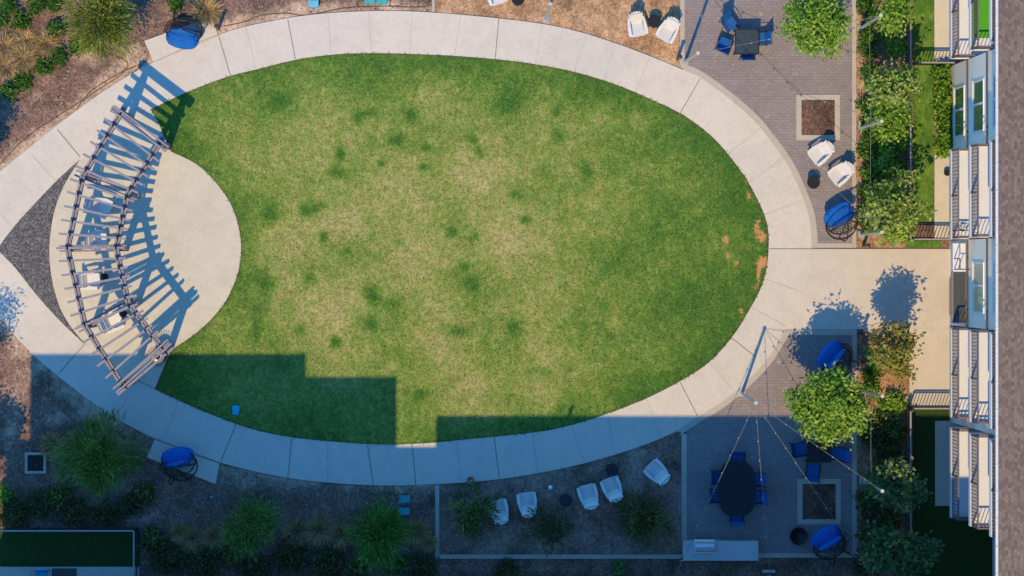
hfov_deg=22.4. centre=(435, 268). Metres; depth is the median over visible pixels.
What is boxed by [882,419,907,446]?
shrub
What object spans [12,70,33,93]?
shrub
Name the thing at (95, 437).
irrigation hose
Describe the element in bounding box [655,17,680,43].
garden chair
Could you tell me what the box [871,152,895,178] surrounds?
shrub
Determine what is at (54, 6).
shrub
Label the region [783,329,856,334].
garden border
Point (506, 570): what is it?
shrub
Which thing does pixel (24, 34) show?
ornamental grass
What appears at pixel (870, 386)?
shrub
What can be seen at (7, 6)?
shrub
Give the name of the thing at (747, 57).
patio chair
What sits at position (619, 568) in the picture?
shrub
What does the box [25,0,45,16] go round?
shrub
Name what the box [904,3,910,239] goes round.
metal fence
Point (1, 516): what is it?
ornamental grass
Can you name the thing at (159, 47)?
pad
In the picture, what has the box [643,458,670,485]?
garden chair
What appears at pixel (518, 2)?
side table
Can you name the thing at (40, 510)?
shrub
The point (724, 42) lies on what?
patio chair
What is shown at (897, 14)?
tree
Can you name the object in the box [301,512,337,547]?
ornamental grass
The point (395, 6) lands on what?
irrigation hose
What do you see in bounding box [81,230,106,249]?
garden chair
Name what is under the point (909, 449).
metal fence
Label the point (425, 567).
shrub
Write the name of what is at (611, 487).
garden chair
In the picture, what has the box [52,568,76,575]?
door mat
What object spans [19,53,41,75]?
ornamental grass
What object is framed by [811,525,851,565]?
hanging chair
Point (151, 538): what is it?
shrub
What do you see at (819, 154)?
garden chair
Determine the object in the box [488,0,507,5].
garden chair
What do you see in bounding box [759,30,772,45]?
patio chair
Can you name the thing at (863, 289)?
plaza
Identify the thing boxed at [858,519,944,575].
tree
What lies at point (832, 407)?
tree
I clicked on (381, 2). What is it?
utility box
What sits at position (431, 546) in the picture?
ornamental grass
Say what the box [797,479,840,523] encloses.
tree pit
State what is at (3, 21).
shrub
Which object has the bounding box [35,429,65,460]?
ornamental grass
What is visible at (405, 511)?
utility box
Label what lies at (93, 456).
tree
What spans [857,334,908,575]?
planting bed
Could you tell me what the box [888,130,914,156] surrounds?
shrub
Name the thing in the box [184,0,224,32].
ornamental grass
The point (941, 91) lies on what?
shrub
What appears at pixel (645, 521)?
shrub
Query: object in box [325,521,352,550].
ornamental grass
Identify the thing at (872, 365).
shrub
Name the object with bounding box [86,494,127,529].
shrub
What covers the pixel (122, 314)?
side table
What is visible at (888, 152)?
shrub
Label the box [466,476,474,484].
ornamental grass
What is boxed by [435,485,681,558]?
garden border
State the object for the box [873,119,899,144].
shrub
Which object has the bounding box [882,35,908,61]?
shrub
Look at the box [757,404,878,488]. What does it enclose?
string light
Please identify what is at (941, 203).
ground patio
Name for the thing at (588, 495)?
garden chair
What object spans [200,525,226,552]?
ornamental grass
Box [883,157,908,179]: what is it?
shrub
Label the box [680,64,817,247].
curved border
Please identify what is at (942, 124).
shrub
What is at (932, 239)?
metal fence
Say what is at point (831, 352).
hanging chair
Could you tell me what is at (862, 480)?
light pole
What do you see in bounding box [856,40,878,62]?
shrub
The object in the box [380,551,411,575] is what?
shrub
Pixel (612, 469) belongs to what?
side table
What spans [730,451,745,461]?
patio chair
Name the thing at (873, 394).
light pole
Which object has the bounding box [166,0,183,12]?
shrub
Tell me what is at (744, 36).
dining table
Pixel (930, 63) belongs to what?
metal fence
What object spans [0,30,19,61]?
ornamental grass
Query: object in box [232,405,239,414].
cloth
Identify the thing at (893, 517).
shrub
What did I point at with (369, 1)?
utility box
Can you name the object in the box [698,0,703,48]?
string light
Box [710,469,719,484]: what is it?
patio chair
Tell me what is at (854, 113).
garden border
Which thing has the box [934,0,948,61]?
ground patio
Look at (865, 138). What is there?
shrub
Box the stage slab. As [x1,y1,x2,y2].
[50,111,239,387]
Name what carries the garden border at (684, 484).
on the ground at (340, 504)
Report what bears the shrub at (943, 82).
on the planting bed at (936, 128)
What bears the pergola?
on the stage slab
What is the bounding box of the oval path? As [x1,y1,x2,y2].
[0,11,811,484]
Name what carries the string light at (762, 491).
hanging from the light pole at (741, 392)
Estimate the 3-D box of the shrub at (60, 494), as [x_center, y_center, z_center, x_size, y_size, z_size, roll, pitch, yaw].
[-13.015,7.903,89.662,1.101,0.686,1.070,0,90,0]
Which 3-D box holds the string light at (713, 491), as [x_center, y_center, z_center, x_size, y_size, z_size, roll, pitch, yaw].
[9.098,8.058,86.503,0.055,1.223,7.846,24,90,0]
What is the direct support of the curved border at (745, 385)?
on the ground at (340, 504)
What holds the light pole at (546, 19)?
on the granite area at (606, 19)
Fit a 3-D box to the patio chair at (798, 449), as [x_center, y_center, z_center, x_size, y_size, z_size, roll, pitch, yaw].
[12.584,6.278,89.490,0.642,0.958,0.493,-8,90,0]
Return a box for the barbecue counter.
[682,540,757,560]
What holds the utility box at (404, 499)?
on the ground at (340, 504)
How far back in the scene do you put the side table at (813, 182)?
89.50 m
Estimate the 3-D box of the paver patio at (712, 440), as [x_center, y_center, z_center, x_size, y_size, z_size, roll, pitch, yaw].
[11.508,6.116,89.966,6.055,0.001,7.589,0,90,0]
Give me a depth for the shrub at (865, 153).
89.69 m
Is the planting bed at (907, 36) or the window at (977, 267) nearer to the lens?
the window at (977, 267)
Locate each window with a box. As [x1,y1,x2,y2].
[953,85,964,138]
[972,78,983,134]
[972,261,983,313]
[992,74,994,129]
[992,261,994,315]
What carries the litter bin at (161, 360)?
on the stage slab
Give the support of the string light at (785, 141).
hanging from the light pole at (685, 60)
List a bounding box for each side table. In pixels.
[101,273,107,279]
[119,310,127,317]
[512,0,523,5]
[559,494,571,506]
[606,464,618,475]
[648,15,660,27]
[807,176,819,188]
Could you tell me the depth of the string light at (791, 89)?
86.20 m
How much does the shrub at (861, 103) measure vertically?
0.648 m
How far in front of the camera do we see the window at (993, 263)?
82.78 m
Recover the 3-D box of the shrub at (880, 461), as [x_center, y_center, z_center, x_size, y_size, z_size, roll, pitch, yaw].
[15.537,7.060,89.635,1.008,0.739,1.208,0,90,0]
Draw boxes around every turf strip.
[0,530,139,565]
[905,241,940,247]
[913,0,933,49]
[913,50,933,221]
[913,410,991,575]
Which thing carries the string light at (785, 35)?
hanging from the light pole at (685, 60)
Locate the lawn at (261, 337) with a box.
[150,53,768,444]
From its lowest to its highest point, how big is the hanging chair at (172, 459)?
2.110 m
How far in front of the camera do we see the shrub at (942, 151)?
89.58 m
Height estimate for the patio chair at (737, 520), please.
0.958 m
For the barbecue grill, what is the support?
on the barbecue counter
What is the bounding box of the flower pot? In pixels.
[944,170,949,175]
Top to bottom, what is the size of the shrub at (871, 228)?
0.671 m
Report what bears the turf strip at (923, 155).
on the ground at (340, 504)
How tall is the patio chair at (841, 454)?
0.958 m
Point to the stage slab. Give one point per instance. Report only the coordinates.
(182, 254)
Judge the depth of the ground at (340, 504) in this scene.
90.00 m
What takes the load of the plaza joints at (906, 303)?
on the plaza
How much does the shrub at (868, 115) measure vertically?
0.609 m
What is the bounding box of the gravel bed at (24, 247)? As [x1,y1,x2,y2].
[0,161,84,343]
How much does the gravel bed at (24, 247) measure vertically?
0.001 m
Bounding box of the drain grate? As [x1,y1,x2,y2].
[25,452,45,473]
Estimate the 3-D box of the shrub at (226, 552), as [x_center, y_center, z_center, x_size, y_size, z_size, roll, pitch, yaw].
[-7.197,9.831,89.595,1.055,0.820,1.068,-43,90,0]
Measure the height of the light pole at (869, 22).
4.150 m
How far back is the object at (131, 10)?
89.85 m
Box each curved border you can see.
[677,335,788,435]
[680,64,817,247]
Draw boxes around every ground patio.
[0,567,138,575]
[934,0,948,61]
[934,155,948,238]
[935,421,965,505]
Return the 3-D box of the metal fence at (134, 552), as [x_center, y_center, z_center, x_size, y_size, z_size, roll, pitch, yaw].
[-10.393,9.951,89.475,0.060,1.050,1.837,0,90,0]
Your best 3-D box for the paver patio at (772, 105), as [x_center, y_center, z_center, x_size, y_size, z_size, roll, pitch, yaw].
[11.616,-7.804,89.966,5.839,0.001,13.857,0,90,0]
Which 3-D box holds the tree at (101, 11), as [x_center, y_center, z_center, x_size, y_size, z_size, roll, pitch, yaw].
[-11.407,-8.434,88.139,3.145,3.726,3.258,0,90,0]
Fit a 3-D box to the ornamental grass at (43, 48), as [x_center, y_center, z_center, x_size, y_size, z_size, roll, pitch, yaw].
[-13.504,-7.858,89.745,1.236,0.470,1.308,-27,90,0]
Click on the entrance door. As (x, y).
(949, 279)
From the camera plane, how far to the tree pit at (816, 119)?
89.96 m
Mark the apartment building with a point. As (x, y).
(986, 292)
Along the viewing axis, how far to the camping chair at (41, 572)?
89.53 m
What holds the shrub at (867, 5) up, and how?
on the planting bed at (889, 61)
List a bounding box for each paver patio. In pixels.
[679,335,851,552]
[685,0,851,242]
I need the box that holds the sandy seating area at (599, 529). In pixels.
[440,432,680,553]
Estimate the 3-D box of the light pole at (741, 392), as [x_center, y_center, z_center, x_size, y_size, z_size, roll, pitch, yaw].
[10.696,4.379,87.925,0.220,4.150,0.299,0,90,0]
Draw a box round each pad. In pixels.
[145,20,217,61]
[147,439,219,483]
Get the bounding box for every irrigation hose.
[0,53,127,163]
[61,409,153,463]
[76,64,139,109]
[222,6,392,26]
[357,0,428,6]
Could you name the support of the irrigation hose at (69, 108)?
on the ground at (340, 504)
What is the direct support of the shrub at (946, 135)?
on the planting bed at (936, 128)
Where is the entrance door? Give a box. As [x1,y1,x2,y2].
[949,279,950,314]
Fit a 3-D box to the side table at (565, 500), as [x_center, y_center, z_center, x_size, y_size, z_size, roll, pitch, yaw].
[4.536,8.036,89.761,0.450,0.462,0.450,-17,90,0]
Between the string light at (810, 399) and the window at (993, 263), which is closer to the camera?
the window at (993, 263)
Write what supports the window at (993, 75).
in the apartment building
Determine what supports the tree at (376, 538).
on the ground at (340, 504)
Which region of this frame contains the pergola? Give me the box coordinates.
[56,105,173,395]
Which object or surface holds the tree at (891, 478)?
on the planting bed at (861, 455)
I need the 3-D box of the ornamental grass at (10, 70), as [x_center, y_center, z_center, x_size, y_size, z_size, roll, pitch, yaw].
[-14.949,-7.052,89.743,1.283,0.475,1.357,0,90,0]
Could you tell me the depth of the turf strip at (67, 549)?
89.98 m
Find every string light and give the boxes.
[675,405,754,575]
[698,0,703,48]
[700,16,876,52]
[700,54,879,120]
[707,63,879,230]
[756,410,770,575]
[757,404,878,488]
[757,405,872,575]
[758,396,879,402]
[870,135,870,216]
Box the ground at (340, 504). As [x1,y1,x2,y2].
[0,0,970,575]
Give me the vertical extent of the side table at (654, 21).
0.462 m
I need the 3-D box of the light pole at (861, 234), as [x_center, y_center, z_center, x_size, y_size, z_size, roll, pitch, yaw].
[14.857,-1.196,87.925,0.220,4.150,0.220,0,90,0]
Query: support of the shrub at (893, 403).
on the planting bed at (861, 455)
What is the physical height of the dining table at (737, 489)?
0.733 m
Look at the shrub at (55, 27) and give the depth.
89.69 m
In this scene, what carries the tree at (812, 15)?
on the tree pit
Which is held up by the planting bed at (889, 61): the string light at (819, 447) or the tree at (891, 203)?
the tree at (891, 203)
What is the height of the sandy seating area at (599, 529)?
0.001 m
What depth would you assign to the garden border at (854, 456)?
89.96 m
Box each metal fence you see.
[0,527,137,531]
[133,529,137,575]
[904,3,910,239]
[904,409,910,573]
[908,406,949,408]
[911,238,955,239]
[913,62,954,65]
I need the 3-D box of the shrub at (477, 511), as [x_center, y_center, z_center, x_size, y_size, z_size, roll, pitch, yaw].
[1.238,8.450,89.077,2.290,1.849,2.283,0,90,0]
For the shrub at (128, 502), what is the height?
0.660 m
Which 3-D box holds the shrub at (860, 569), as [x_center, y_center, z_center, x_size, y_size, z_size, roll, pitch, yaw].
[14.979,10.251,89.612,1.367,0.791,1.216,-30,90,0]
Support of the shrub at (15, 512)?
on the ground at (340, 504)
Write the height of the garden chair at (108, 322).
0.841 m
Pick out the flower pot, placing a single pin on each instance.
(946, 172)
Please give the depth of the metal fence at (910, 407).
89.50 m
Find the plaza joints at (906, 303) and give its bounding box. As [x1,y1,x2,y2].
[866,249,949,328]
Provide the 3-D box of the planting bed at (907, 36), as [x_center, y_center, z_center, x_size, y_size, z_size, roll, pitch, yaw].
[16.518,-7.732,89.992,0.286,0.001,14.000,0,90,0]
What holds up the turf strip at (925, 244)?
on the ground at (340, 504)
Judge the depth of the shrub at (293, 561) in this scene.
89.61 m
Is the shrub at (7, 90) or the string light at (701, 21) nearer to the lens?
the string light at (701, 21)
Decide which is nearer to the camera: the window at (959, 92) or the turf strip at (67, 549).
the window at (959, 92)
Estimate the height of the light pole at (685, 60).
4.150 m
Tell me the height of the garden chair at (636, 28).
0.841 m
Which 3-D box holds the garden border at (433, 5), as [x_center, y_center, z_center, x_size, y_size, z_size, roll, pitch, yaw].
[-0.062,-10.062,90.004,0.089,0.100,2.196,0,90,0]
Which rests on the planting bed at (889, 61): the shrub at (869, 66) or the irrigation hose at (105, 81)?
the shrub at (869, 66)
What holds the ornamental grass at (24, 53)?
on the ground at (340, 504)
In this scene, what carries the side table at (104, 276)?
on the stage slab
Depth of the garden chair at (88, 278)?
89.61 m
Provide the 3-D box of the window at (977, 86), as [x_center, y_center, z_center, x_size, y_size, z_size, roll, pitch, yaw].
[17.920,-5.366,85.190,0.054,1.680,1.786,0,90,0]
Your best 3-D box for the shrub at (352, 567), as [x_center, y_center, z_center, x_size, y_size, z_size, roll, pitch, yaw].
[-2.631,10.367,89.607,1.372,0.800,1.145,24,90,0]
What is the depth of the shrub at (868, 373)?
89.62 m
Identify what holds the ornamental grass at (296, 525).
on the ground at (340, 504)
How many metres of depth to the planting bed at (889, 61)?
89.99 m
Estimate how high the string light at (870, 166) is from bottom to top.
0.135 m
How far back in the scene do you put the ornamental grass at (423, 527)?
89.79 m
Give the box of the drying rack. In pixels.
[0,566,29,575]
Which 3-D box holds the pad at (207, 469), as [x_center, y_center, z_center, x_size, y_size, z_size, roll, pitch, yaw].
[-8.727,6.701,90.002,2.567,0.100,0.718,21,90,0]
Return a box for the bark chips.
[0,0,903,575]
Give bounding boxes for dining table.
[718,461,755,516]
[733,29,758,55]
[805,441,831,462]
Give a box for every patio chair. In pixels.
[709,488,718,503]
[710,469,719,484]
[714,35,733,55]
[720,11,739,34]
[728,516,744,525]
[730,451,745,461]
[739,54,755,60]
[754,471,765,486]
[755,489,767,504]
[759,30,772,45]
[789,441,806,458]
[803,461,820,482]
[832,446,852,463]
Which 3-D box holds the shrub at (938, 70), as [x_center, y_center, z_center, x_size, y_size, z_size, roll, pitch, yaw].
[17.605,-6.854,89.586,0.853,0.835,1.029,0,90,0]
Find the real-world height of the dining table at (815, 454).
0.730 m
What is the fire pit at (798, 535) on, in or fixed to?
on the paver patio at (712, 440)
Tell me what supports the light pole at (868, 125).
on the planting bed at (889, 61)
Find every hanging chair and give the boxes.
[158,446,197,484]
[163,11,202,48]
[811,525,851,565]
[817,340,859,375]
[823,202,864,241]
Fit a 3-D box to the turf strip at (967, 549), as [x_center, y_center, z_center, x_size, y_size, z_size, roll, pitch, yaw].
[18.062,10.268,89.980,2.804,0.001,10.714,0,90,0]
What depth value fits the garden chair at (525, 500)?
89.65 m
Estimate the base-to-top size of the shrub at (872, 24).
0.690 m
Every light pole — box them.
[543,2,551,22]
[682,51,699,64]
[739,390,757,404]
[858,13,882,30]
[858,119,883,130]
[858,231,883,237]
[859,477,883,492]
[862,390,883,397]
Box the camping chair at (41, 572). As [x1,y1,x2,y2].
[34,569,48,575]
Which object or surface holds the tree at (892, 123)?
on the planting bed at (889, 61)
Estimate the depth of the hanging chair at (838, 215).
89.14 m
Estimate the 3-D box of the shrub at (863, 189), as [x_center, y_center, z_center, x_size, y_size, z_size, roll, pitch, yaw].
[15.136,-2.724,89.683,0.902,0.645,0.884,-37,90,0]
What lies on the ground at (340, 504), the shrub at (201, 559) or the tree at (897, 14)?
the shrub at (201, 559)
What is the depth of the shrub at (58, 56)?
89.68 m
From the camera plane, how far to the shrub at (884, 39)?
89.62 m
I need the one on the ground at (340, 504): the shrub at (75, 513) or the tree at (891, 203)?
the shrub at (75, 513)
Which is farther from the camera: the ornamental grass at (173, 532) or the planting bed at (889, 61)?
the planting bed at (889, 61)
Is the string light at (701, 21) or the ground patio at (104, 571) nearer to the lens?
the string light at (701, 21)
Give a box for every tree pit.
[796,95,839,139]
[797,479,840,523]
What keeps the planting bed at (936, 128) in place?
on the ground at (340, 504)
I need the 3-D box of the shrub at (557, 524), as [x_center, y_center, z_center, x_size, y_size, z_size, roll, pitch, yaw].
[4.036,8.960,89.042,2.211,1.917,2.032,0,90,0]
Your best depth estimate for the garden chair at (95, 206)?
89.51 m
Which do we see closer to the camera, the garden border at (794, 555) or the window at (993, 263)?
the window at (993, 263)
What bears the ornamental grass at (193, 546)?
on the ground at (340, 504)
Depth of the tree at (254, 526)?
88.31 m
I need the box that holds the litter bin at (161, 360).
[147,346,167,366]
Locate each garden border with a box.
[432,0,434,11]
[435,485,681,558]
[680,0,684,63]
[681,434,686,552]
[758,553,851,557]
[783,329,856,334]
[817,243,851,247]
[852,0,855,247]
[852,335,856,557]
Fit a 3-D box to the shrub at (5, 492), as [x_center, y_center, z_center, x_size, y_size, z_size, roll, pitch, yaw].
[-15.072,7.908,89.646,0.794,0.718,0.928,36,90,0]
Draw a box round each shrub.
[0,0,21,15]
[0,10,12,33]
[0,81,19,102]
[0,481,15,506]
[0,487,35,534]
[7,7,33,31]
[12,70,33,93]
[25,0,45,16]
[26,488,58,520]
[33,56,55,76]
[43,0,66,13]
[44,18,70,39]
[46,481,74,510]
[48,43,69,69]
[55,490,93,532]
[66,36,85,57]
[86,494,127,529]
[116,491,144,518]
[132,482,156,505]
[136,522,164,553]
[144,535,190,575]
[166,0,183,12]
[181,542,228,575]
[214,542,240,569]
[236,546,275,575]
[265,534,314,575]
[304,542,347,575]
[341,549,377,575]
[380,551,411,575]
[405,549,439,575]
[439,482,501,544]
[491,555,521,575]
[522,501,582,558]
[609,559,632,575]
[612,483,683,552]
[848,545,878,575]
[850,94,872,116]
[852,487,878,511]
[853,141,875,162]
[853,416,888,452]
[853,523,875,548]
[855,161,882,183]
[855,178,879,199]
[855,498,885,528]
[856,0,876,15]
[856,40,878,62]
[856,198,869,218]
[857,27,880,45]
[857,62,881,82]
[858,128,878,148]
[859,366,883,382]
[860,9,878,31]
[860,111,875,133]
[860,217,874,235]
[860,346,886,373]
[860,378,880,400]
[867,407,897,433]
[867,455,885,475]
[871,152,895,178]
[872,435,904,462]
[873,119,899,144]
[873,141,900,162]
[874,387,913,421]
[878,24,899,48]
[878,506,904,535]
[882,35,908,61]
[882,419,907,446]
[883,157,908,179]
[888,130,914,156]
[929,57,951,81]
[930,92,952,110]
[931,82,952,99]
[931,136,952,158]
[932,72,951,91]
[933,106,952,122]
[933,112,952,133]
[933,128,952,147]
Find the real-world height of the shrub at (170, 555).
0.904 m
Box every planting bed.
[856,0,904,247]
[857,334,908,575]
[906,0,912,240]
[934,75,940,153]
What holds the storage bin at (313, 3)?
on the ground at (340, 504)
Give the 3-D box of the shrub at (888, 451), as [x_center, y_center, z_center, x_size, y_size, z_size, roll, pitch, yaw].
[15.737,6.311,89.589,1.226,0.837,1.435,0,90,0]
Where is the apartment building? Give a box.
[949,0,1023,575]
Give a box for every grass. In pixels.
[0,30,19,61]
[0,48,21,83]
[0,508,12,529]
[6,40,38,73]
[10,26,37,54]
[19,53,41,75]
[33,28,62,57]
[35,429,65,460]
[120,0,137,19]
[165,521,190,543]
[174,523,209,555]
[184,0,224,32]
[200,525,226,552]
[280,516,311,550]
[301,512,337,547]
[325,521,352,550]
[403,515,434,548]
[416,532,440,555]
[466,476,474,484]
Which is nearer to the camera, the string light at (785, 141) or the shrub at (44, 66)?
the string light at (785, 141)
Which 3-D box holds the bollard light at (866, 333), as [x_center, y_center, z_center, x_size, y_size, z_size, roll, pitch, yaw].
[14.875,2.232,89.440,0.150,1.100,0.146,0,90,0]
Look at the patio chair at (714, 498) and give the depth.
89.53 m
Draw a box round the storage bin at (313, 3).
[309,0,318,7]
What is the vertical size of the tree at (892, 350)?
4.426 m
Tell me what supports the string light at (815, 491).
hanging from the light pole at (741, 392)
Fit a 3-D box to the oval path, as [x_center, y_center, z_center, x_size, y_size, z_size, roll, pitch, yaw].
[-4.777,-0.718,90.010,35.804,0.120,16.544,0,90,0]
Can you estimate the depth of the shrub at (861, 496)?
89.66 m
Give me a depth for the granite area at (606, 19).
89.99 m
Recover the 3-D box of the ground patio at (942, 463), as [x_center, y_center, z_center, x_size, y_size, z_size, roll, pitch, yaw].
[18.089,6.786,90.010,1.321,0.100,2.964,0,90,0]
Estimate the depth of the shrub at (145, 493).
89.69 m
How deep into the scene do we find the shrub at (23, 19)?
89.75 m
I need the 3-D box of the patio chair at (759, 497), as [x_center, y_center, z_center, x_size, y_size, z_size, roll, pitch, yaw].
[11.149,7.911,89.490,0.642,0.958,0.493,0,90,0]
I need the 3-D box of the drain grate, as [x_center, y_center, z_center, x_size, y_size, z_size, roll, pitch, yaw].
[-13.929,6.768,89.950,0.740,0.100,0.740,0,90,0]
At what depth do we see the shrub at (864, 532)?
89.68 m
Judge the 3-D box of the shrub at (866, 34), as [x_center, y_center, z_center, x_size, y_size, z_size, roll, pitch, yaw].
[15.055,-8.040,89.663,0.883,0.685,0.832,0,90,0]
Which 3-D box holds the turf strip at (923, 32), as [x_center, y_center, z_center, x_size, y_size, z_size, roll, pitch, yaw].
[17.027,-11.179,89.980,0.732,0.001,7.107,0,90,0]
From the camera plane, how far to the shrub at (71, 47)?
89.68 m
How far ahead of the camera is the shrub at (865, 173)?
89.69 m
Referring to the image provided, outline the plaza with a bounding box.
[786,249,953,406]
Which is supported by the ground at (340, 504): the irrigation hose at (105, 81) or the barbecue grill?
the irrigation hose at (105, 81)
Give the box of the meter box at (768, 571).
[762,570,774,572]
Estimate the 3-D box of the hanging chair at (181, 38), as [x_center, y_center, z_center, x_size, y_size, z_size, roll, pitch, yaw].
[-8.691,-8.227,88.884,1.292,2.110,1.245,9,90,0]
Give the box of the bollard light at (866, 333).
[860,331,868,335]
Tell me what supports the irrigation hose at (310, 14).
on the ground at (340, 504)
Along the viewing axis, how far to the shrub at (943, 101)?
89.51 m
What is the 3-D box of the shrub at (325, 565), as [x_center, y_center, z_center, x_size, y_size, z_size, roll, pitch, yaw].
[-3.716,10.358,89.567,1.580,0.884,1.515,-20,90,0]
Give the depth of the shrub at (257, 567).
89.63 m
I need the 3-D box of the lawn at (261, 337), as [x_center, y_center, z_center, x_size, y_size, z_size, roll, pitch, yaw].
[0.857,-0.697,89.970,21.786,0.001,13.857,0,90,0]
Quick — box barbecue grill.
[694,537,714,552]
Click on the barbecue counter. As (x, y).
(736, 550)
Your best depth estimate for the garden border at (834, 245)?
89.96 m
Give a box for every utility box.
[364,0,374,3]
[376,0,386,4]
[399,495,409,502]
[399,508,409,514]
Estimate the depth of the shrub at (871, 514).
89.61 m
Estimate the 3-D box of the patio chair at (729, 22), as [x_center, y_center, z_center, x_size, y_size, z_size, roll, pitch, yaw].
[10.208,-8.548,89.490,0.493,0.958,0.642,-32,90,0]
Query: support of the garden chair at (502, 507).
on the sandy seating area at (599, 529)
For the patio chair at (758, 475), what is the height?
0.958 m
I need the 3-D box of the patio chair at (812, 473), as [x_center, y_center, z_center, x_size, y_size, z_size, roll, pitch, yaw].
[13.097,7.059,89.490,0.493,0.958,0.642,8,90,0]
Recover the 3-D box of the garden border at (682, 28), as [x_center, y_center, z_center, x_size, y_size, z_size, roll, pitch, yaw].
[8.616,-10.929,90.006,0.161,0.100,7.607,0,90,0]
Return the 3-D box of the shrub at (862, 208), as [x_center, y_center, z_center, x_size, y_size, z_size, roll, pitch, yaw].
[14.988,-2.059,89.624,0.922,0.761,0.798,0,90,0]
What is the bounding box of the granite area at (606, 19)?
[435,0,679,64]
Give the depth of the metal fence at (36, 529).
88.95 m
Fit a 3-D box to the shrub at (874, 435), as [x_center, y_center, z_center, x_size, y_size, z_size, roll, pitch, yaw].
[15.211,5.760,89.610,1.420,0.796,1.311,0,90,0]
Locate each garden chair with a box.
[77,270,100,289]
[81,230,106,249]
[86,195,112,218]
[97,310,123,333]
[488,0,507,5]
[488,498,508,524]
[516,491,536,517]
[577,483,598,509]
[600,476,622,501]
[627,11,647,37]
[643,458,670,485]
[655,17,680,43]
[807,140,834,166]
[827,161,854,186]
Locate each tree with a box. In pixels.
[43,404,152,502]
[57,0,146,67]
[218,489,287,566]
[337,487,416,574]
[774,0,854,61]
[782,360,875,450]
[856,167,936,237]
[858,100,917,150]
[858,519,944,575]
[859,57,930,116]
[862,455,933,513]
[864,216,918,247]
[867,319,926,384]
[872,0,922,38]
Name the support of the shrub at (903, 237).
on the planting bed at (889, 61)
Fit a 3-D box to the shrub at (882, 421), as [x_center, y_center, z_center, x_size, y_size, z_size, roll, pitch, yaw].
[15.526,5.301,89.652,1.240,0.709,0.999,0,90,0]
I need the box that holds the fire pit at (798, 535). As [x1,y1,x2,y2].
[790,527,807,544]
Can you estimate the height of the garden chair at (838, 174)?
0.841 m
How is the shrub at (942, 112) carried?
on the planting bed at (936, 128)
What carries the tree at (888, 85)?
on the planting bed at (889, 61)

